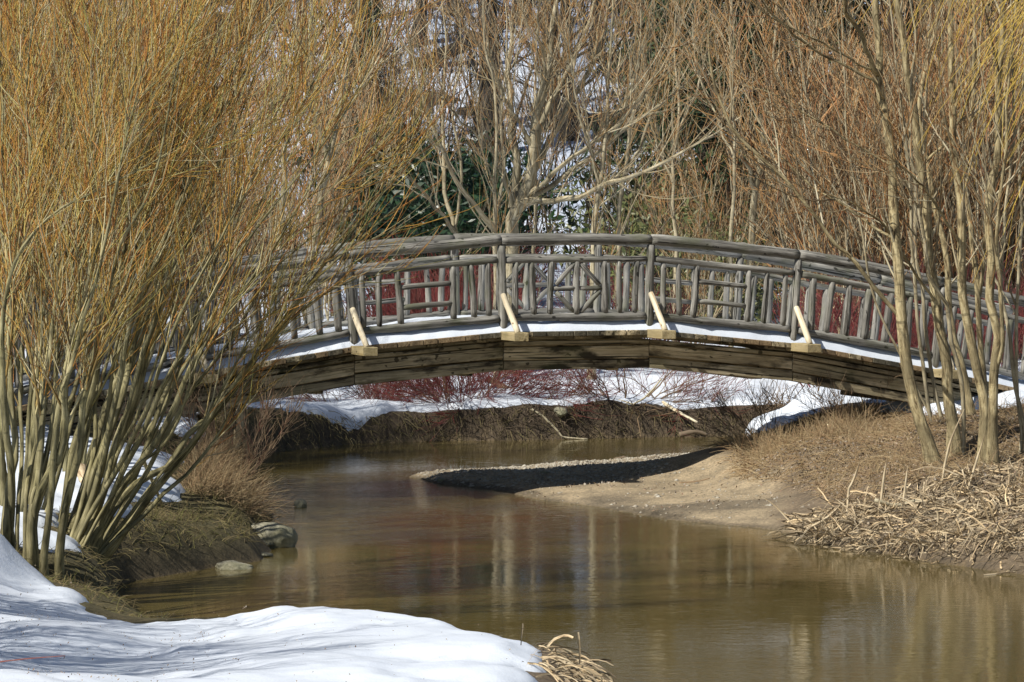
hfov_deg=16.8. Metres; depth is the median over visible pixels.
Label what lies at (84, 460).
willow shrub
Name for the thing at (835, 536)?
cattail clump
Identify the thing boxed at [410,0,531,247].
hillside sapling
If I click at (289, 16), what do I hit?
hillside tree
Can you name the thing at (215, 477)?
tall dry grass
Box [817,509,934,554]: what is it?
cattail clump
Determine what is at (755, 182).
bare tree
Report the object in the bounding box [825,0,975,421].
bare tree
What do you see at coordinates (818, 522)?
reed stalk
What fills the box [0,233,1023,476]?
footbridge
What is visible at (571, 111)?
hillside tree
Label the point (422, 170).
evergreen shrub
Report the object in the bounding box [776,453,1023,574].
reed litter
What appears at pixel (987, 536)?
cattail clump
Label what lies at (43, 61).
willow shrub
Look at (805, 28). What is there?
thicket shrub
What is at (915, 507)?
cattail clump
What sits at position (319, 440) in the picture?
bank grass
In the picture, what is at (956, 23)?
conifer tree
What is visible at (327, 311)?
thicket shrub
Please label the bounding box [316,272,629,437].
dogwood shrub
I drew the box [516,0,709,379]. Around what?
bare tree
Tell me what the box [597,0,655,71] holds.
hillside tree
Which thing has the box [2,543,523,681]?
snow litter
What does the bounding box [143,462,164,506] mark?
fallen branch
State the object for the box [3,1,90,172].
willow shrub
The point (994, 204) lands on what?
thicket shrub
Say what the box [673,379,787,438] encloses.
brush shrub
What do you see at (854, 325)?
dogwood shrub
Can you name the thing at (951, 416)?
bare tree
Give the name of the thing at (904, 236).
thicket shrub
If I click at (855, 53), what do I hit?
thicket shrub
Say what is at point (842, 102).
thicket shrub
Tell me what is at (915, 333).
dogwood shrub
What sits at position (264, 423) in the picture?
dogwood shrub
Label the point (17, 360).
willow shrub
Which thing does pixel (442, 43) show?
hillside sapling
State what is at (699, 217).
evergreen shrub
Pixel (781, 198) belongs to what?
thicket shrub
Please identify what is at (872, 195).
thicket shrub
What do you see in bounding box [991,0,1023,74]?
conifer tree
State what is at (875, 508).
cattail clump
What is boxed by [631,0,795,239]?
conifer tree
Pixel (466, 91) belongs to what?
hillside sapling
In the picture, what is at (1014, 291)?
dogwood shrub
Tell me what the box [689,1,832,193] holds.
conifer tree
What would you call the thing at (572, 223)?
evergreen shrub
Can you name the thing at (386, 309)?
dogwood shrub
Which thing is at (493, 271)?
dogwood shrub
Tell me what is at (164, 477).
willow shrub
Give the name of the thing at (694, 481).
driftwood
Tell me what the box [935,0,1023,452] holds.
bare tree
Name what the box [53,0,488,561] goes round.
willow shrub
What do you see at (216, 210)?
thicket shrub
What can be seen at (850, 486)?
reed stalk
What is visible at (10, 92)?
willow shrub
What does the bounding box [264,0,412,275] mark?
hillside sapling
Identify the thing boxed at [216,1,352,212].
hillside sapling
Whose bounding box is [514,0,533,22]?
hillside tree
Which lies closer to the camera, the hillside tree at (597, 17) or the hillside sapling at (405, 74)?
the hillside sapling at (405, 74)
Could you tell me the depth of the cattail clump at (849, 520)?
36.38 m
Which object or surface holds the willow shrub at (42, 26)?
on the snow at (332, 644)
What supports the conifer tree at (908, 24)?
on the snow at (332, 644)
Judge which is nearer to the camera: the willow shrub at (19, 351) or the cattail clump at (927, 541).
the cattail clump at (927, 541)
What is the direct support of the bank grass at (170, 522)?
on the ground at (625, 496)
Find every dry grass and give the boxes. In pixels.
[157,419,306,525]
[697,385,1023,532]
[726,398,898,467]
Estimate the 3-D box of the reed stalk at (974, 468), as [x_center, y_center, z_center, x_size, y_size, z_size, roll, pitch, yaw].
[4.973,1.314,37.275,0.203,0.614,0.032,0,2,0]
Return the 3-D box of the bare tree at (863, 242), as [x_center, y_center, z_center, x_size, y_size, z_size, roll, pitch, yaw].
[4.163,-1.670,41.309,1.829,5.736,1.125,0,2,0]
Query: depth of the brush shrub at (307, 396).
53.19 m
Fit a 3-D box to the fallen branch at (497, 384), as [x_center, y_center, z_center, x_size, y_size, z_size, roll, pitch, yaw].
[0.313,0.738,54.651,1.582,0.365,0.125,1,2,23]
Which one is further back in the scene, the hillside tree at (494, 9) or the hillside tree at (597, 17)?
the hillside tree at (597, 17)
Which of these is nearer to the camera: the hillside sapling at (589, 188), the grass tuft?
the grass tuft
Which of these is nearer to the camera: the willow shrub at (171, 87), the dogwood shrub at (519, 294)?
the willow shrub at (171, 87)
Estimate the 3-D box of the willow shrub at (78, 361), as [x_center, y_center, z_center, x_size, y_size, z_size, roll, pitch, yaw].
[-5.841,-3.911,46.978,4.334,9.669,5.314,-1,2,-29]
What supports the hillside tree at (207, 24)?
on the snow at (332, 644)
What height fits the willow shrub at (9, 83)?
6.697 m
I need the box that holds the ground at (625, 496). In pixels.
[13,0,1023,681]
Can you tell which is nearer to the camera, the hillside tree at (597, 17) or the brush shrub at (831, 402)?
the brush shrub at (831, 402)
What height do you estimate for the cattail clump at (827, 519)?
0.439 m
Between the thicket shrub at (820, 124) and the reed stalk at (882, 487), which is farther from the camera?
the thicket shrub at (820, 124)
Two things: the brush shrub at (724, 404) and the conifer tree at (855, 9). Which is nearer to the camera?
the brush shrub at (724, 404)
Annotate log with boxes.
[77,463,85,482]
[402,32,478,66]
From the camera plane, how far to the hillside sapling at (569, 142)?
95.48 m
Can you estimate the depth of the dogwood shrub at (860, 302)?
60.16 m
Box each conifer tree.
[118,0,207,255]
[301,0,407,199]
[564,0,742,232]
[574,0,791,294]
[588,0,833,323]
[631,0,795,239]
[660,0,912,300]
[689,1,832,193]
[808,0,890,81]
[818,0,939,81]
[881,0,940,72]
[912,0,1005,91]
[933,1,1021,59]
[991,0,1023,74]
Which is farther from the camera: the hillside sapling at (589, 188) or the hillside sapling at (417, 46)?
the hillside sapling at (417, 46)
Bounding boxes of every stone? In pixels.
[215,560,252,569]
[261,552,272,556]
[294,499,306,506]
[554,407,567,417]
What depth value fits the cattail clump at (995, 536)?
33.85 m
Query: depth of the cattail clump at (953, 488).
37.21 m
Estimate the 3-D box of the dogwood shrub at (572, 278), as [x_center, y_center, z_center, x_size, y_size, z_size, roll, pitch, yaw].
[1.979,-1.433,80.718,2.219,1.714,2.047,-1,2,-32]
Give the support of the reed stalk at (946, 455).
on the ground at (625, 496)
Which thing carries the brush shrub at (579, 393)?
on the snow at (332, 644)
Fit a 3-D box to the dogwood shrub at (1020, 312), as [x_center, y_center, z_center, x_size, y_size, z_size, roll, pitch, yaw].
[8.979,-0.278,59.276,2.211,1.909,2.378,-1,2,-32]
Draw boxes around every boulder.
[251,522,297,547]
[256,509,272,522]
[263,540,273,546]
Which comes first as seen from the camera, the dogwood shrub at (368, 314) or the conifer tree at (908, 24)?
the dogwood shrub at (368, 314)
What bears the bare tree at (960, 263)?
on the ground at (625, 496)
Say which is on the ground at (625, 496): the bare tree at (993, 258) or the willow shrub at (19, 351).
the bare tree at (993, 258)
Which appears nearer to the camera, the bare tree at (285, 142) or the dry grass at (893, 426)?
the dry grass at (893, 426)
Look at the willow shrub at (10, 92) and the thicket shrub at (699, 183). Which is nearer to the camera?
the willow shrub at (10, 92)
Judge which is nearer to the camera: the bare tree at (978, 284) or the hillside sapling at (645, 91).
the bare tree at (978, 284)
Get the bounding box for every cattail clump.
[760,497,868,540]
[769,512,871,547]
[794,493,884,535]
[795,507,918,546]
[808,488,925,517]
[808,495,914,541]
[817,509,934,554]
[833,489,944,520]
[853,486,951,552]
[853,515,978,558]
[873,493,960,527]
[880,512,1004,561]
[892,471,991,501]
[911,457,1022,497]
[911,484,1023,527]
[912,475,996,515]
[914,501,1023,545]
[934,484,1023,561]
[949,472,1023,524]
[954,519,1023,559]
[966,462,1023,503]
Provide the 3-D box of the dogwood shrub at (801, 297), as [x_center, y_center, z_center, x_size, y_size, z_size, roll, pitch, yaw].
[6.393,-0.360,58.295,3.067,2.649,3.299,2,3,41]
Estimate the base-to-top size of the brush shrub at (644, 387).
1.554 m
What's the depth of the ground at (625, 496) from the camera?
40.77 m
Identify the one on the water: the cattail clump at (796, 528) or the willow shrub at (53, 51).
the cattail clump at (796, 528)
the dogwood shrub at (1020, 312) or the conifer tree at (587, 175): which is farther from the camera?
the conifer tree at (587, 175)
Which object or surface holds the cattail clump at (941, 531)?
on the ground at (625, 496)
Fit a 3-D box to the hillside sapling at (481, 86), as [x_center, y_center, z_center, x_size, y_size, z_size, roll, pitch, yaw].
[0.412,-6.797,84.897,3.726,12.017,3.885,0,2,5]
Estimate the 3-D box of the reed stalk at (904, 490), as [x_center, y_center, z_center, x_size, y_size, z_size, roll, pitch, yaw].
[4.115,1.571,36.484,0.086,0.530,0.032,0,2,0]
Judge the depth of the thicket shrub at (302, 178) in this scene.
80.78 m
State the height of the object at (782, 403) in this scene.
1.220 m
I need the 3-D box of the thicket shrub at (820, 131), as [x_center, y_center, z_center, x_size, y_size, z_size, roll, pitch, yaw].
[6.876,-2.624,64.445,4.888,6.214,4.432,2,3,39]
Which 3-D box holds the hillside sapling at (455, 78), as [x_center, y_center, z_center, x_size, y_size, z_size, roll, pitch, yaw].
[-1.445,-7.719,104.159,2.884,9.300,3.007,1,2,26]
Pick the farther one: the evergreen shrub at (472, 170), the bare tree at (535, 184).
the evergreen shrub at (472, 170)
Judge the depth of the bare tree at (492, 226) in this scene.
58.14 m
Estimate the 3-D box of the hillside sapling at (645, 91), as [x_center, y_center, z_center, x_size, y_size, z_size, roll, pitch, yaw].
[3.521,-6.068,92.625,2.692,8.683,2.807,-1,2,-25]
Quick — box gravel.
[417,452,815,520]
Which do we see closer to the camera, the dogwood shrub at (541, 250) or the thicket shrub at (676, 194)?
the thicket shrub at (676, 194)
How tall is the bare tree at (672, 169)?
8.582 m
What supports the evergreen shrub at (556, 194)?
on the snow at (332, 644)
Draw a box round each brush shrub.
[285,381,406,403]
[495,369,632,405]
[519,315,750,418]
[598,340,753,439]
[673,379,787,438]
[781,361,900,421]
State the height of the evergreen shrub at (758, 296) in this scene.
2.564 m
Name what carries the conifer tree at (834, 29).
on the snow at (332, 644)
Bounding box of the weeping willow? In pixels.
[858,0,1023,287]
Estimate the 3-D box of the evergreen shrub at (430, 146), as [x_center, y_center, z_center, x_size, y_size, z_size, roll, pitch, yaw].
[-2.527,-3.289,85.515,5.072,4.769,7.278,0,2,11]
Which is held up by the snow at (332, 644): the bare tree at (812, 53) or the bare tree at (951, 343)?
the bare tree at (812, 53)
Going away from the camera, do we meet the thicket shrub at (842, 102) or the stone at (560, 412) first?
the stone at (560, 412)
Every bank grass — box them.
[14,403,278,617]
[257,401,759,451]
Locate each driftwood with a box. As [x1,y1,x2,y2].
[662,401,697,422]
[679,430,707,437]
[679,478,709,482]
[874,498,940,507]
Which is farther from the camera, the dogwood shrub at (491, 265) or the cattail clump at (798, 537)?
the dogwood shrub at (491, 265)
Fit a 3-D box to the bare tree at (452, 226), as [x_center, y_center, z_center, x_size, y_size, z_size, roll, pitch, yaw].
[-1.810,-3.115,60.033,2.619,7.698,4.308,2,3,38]
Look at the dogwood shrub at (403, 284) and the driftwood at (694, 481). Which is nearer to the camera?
the driftwood at (694, 481)
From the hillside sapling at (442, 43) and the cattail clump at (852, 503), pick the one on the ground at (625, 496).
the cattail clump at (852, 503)
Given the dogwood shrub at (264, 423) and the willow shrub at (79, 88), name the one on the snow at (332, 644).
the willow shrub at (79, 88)
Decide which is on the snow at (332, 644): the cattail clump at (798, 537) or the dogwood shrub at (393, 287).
the dogwood shrub at (393, 287)
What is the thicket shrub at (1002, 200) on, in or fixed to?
on the snow at (332, 644)
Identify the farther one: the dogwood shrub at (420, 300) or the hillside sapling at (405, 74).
the hillside sapling at (405, 74)
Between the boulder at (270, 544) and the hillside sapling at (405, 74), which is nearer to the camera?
the boulder at (270, 544)
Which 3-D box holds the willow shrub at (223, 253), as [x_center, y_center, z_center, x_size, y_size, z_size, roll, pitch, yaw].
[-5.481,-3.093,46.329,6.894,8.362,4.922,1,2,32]
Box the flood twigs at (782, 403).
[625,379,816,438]
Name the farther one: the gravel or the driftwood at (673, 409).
the driftwood at (673, 409)
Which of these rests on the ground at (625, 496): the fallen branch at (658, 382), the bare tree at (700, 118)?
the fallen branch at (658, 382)
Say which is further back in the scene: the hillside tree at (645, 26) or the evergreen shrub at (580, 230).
the hillside tree at (645, 26)
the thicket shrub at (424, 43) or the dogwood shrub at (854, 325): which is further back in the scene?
the thicket shrub at (424, 43)
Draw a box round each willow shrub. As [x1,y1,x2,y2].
[0,0,90,287]
[0,0,108,238]
[0,0,110,424]
[0,0,143,372]
[0,0,182,372]
[0,0,273,511]
[0,0,317,576]
[0,0,399,360]
[0,3,38,162]
[1,0,264,372]
[2,0,122,202]
[3,0,360,344]
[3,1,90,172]
[7,0,440,477]
[29,2,209,362]
[35,1,161,269]
[47,0,269,362]
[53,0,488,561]
[58,0,468,563]
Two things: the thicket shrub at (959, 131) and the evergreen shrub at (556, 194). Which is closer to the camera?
the thicket shrub at (959, 131)
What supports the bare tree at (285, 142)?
on the snow at (332, 644)
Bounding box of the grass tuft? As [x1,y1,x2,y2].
[520,623,615,681]
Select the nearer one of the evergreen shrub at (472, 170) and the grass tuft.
the grass tuft
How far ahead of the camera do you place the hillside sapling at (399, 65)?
92.21 m
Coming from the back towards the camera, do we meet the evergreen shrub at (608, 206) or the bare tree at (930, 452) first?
the evergreen shrub at (608, 206)
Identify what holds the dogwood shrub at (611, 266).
on the snow at (332, 644)
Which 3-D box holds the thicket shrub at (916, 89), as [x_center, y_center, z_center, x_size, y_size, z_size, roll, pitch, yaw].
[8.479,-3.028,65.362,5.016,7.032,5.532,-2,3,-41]
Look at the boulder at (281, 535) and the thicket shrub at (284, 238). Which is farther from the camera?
the thicket shrub at (284, 238)
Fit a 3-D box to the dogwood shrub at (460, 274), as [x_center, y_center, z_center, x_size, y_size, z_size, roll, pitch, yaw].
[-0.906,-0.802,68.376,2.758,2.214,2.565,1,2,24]
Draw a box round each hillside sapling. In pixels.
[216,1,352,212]
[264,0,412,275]
[327,0,429,143]
[328,3,420,211]
[351,0,452,152]
[367,0,476,137]
[383,0,474,152]
[398,1,499,160]
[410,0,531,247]
[420,1,521,160]
[424,3,493,160]
[449,0,605,212]
[492,0,583,269]
[504,0,614,226]
[516,3,588,280]
[541,4,638,221]
[573,0,692,253]
[574,0,654,201]
[618,7,682,191]
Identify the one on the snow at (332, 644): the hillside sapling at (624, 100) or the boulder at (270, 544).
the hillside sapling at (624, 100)
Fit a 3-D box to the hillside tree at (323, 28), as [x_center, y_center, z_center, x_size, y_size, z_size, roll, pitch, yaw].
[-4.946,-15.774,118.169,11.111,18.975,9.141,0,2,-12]
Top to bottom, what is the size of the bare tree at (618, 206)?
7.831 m
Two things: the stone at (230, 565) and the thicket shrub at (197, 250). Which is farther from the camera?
the thicket shrub at (197, 250)
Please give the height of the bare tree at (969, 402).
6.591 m
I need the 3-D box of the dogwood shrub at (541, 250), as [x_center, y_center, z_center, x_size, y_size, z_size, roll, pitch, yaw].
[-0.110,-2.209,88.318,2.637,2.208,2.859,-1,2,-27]
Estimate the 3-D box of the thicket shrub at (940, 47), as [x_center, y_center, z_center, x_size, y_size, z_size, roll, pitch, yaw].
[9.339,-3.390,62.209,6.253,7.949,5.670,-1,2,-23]
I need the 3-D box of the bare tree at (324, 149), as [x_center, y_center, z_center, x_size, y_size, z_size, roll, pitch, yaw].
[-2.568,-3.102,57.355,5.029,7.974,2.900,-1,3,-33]
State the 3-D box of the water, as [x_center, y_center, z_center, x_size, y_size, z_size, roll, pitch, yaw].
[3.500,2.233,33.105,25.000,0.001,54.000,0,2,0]
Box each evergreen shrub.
[289,111,589,258]
[302,138,553,308]
[311,112,503,225]
[349,151,523,258]
[352,195,529,299]
[433,141,587,248]
[524,129,725,296]
[558,168,746,312]
[570,124,757,251]
[570,171,780,316]
[606,207,768,321]
[640,202,788,286]
[667,231,788,321]
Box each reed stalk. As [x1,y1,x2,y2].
[804,492,852,531]
[846,461,859,511]
[879,459,886,508]
[900,465,907,510]
[940,410,963,487]
[967,435,984,489]
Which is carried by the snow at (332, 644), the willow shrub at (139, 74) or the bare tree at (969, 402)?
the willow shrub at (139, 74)
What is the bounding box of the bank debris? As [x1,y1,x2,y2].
[404,390,783,441]
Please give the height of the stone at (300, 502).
0.144 m
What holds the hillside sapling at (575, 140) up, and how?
on the snow at (332, 644)
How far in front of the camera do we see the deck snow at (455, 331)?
42.27 m
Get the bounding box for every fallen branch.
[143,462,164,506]
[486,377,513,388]
[532,408,587,438]
[618,378,661,404]
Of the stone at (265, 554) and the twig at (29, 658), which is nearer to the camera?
the twig at (29, 658)
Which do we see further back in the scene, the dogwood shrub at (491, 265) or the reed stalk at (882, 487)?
the dogwood shrub at (491, 265)
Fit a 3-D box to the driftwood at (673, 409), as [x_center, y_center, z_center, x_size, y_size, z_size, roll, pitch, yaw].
[2.586,1.094,53.625,0.063,0.313,0.876,-1,3,-35]
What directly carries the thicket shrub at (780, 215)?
on the snow at (332, 644)
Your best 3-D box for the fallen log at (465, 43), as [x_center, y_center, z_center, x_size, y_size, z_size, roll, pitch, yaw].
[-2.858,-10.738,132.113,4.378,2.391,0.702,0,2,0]
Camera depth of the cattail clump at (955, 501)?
36.48 m
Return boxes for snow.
[0,0,1023,681]
[13,315,1023,405]
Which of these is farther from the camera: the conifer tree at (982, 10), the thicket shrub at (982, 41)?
the conifer tree at (982, 10)
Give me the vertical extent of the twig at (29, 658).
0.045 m
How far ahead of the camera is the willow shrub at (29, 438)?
30.83 m
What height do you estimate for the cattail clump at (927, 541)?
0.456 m
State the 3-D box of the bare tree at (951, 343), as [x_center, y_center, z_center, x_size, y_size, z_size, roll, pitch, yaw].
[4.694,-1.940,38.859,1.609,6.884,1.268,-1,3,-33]
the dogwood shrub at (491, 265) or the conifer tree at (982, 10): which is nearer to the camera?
the dogwood shrub at (491, 265)
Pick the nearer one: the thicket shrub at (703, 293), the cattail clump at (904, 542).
the cattail clump at (904, 542)
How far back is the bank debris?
53.14 m
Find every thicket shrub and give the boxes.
[5,0,233,81]
[38,4,246,104]
[74,0,344,345]
[108,75,281,339]
[122,0,272,329]
[154,11,298,327]
[177,89,358,338]
[180,172,260,333]
[205,12,391,323]
[210,0,430,320]
[216,4,448,302]
[232,0,475,295]
[584,141,771,284]
[607,100,787,315]
[633,169,762,343]
[677,116,787,302]
[691,0,1013,336]
[691,15,944,331]
[739,0,1023,356]
[739,91,852,292]
[741,129,852,319]
[748,0,1023,308]
[749,0,1023,325]
[758,0,1023,305]
[759,48,970,318]
[779,1,996,221]
[779,33,1023,342]
[798,0,1023,250]
[813,7,1007,133]
[817,24,1023,265]
[829,0,1023,359]
[833,0,1023,355]
[856,0,1023,356]
[903,65,1023,356]
[906,0,1023,361]
[908,0,1021,76]
[928,1,1022,98]
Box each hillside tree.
[115,0,263,75]
[232,0,421,114]
[242,0,344,76]
[384,0,574,151]
[411,0,477,47]
[427,0,644,129]
[497,0,642,140]
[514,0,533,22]
[570,0,605,63]
[589,0,726,139]
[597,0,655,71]
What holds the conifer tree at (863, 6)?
on the snow at (332, 644)
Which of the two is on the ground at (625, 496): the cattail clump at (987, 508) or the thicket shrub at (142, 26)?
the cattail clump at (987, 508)
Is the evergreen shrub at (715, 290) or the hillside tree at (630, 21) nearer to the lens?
the evergreen shrub at (715, 290)
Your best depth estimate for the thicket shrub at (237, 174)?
59.80 m
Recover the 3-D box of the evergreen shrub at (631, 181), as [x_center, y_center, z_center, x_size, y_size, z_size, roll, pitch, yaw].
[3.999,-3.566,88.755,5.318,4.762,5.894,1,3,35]
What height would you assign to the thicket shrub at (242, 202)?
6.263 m
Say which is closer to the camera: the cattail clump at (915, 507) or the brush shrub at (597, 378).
the cattail clump at (915, 507)
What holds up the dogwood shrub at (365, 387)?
on the snow at (332, 644)
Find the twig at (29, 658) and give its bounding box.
[0,655,64,662]
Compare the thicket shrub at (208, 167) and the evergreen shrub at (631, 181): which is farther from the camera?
the evergreen shrub at (631, 181)
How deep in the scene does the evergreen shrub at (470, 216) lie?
70.82 m
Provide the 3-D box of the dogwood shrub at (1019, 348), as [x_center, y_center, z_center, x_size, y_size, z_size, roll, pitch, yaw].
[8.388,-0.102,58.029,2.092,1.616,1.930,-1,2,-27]
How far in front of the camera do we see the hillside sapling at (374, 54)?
86.31 m
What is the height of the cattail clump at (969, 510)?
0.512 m
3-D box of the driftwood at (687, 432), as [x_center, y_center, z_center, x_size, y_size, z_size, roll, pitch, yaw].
[2.766,1.413,52.989,0.450,0.127,0.091,0,2,0]
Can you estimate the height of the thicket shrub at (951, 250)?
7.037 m
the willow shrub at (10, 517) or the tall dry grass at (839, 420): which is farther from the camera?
the tall dry grass at (839, 420)
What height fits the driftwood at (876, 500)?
0.108 m
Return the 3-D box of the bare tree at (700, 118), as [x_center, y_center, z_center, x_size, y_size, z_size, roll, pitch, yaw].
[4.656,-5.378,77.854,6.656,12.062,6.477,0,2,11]
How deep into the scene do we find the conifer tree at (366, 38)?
107.45 m
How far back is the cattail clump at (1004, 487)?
36.84 m
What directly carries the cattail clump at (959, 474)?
on the ground at (625, 496)
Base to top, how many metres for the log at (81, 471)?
0.348 m
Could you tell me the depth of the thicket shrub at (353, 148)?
69.82 m
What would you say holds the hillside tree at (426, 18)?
on the snow at (332, 644)
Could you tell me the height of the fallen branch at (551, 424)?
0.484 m
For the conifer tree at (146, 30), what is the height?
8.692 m
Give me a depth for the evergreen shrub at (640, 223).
71.56 m
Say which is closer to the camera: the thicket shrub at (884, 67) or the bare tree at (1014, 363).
the bare tree at (1014, 363)
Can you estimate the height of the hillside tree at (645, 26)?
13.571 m
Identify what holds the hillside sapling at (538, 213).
on the snow at (332, 644)
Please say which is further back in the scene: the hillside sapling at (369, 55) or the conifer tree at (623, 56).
the conifer tree at (623, 56)
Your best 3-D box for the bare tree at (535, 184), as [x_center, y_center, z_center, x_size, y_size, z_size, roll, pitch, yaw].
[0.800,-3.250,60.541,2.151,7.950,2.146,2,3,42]
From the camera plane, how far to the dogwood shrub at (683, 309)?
61.84 m
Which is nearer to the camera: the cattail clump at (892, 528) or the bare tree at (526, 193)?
the cattail clump at (892, 528)
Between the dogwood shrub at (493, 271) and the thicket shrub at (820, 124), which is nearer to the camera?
the thicket shrub at (820, 124)
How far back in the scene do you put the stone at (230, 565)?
33.65 m
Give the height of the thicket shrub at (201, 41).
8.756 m
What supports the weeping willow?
on the ground at (625, 496)
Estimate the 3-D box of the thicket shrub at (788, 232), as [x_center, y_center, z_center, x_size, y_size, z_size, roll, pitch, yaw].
[6.130,-2.781,63.721,4.836,6.780,5.334,2,3,38]
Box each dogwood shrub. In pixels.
[97,355,308,487]
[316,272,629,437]
[323,228,493,315]
[323,275,469,316]
[330,379,426,400]
[345,270,492,317]
[358,252,462,306]
[369,253,543,314]
[386,247,543,312]
[389,251,538,291]
[401,246,542,308]
[411,250,518,292]
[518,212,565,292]
[520,215,562,279]
[540,265,705,342]
[546,250,615,306]
[569,213,710,308]
[762,257,916,387]
[778,259,960,342]
[781,243,958,346]
[868,240,1023,358]
[871,278,992,359]
[919,223,1023,342]
[956,297,1023,366]
[992,286,1023,363]
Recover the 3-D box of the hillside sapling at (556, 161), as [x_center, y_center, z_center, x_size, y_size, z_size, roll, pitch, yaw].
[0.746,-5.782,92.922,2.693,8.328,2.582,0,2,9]
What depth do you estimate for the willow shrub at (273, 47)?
50.83 m
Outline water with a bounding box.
[116,437,1023,681]
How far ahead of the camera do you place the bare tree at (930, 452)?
38.95 m
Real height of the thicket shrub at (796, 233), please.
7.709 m
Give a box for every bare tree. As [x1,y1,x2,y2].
[211,0,362,307]
[219,0,444,312]
[314,0,523,273]
[344,0,565,377]
[378,0,780,373]
[485,0,621,295]
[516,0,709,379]
[561,0,745,308]
[585,0,785,341]
[616,0,941,464]
[646,0,793,346]
[650,0,855,348]
[748,0,884,314]
[751,0,1023,456]
[776,0,999,464]
[790,0,927,413]
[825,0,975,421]
[848,0,972,455]
[848,0,1023,415]
[911,0,1023,464]
[916,0,1023,398]
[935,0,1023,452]
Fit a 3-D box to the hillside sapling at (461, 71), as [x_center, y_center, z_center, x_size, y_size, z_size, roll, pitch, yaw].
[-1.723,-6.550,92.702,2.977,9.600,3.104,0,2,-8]
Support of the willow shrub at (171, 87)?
on the snow at (332, 644)
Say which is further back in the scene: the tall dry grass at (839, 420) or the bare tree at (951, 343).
the tall dry grass at (839, 420)
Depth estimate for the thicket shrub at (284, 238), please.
65.88 m
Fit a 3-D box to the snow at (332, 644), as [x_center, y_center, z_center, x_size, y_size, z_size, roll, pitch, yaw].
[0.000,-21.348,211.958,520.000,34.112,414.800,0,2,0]
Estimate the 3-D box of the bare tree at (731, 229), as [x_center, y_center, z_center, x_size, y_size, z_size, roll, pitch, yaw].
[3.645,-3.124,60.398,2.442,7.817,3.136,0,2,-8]
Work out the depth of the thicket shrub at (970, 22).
71.71 m
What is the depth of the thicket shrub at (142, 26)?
66.85 m
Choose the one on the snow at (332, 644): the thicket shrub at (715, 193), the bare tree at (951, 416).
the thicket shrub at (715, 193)
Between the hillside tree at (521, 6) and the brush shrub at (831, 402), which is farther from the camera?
the hillside tree at (521, 6)
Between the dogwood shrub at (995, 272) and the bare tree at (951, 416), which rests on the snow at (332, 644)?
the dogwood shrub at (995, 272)
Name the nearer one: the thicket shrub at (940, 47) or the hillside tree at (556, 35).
the thicket shrub at (940, 47)

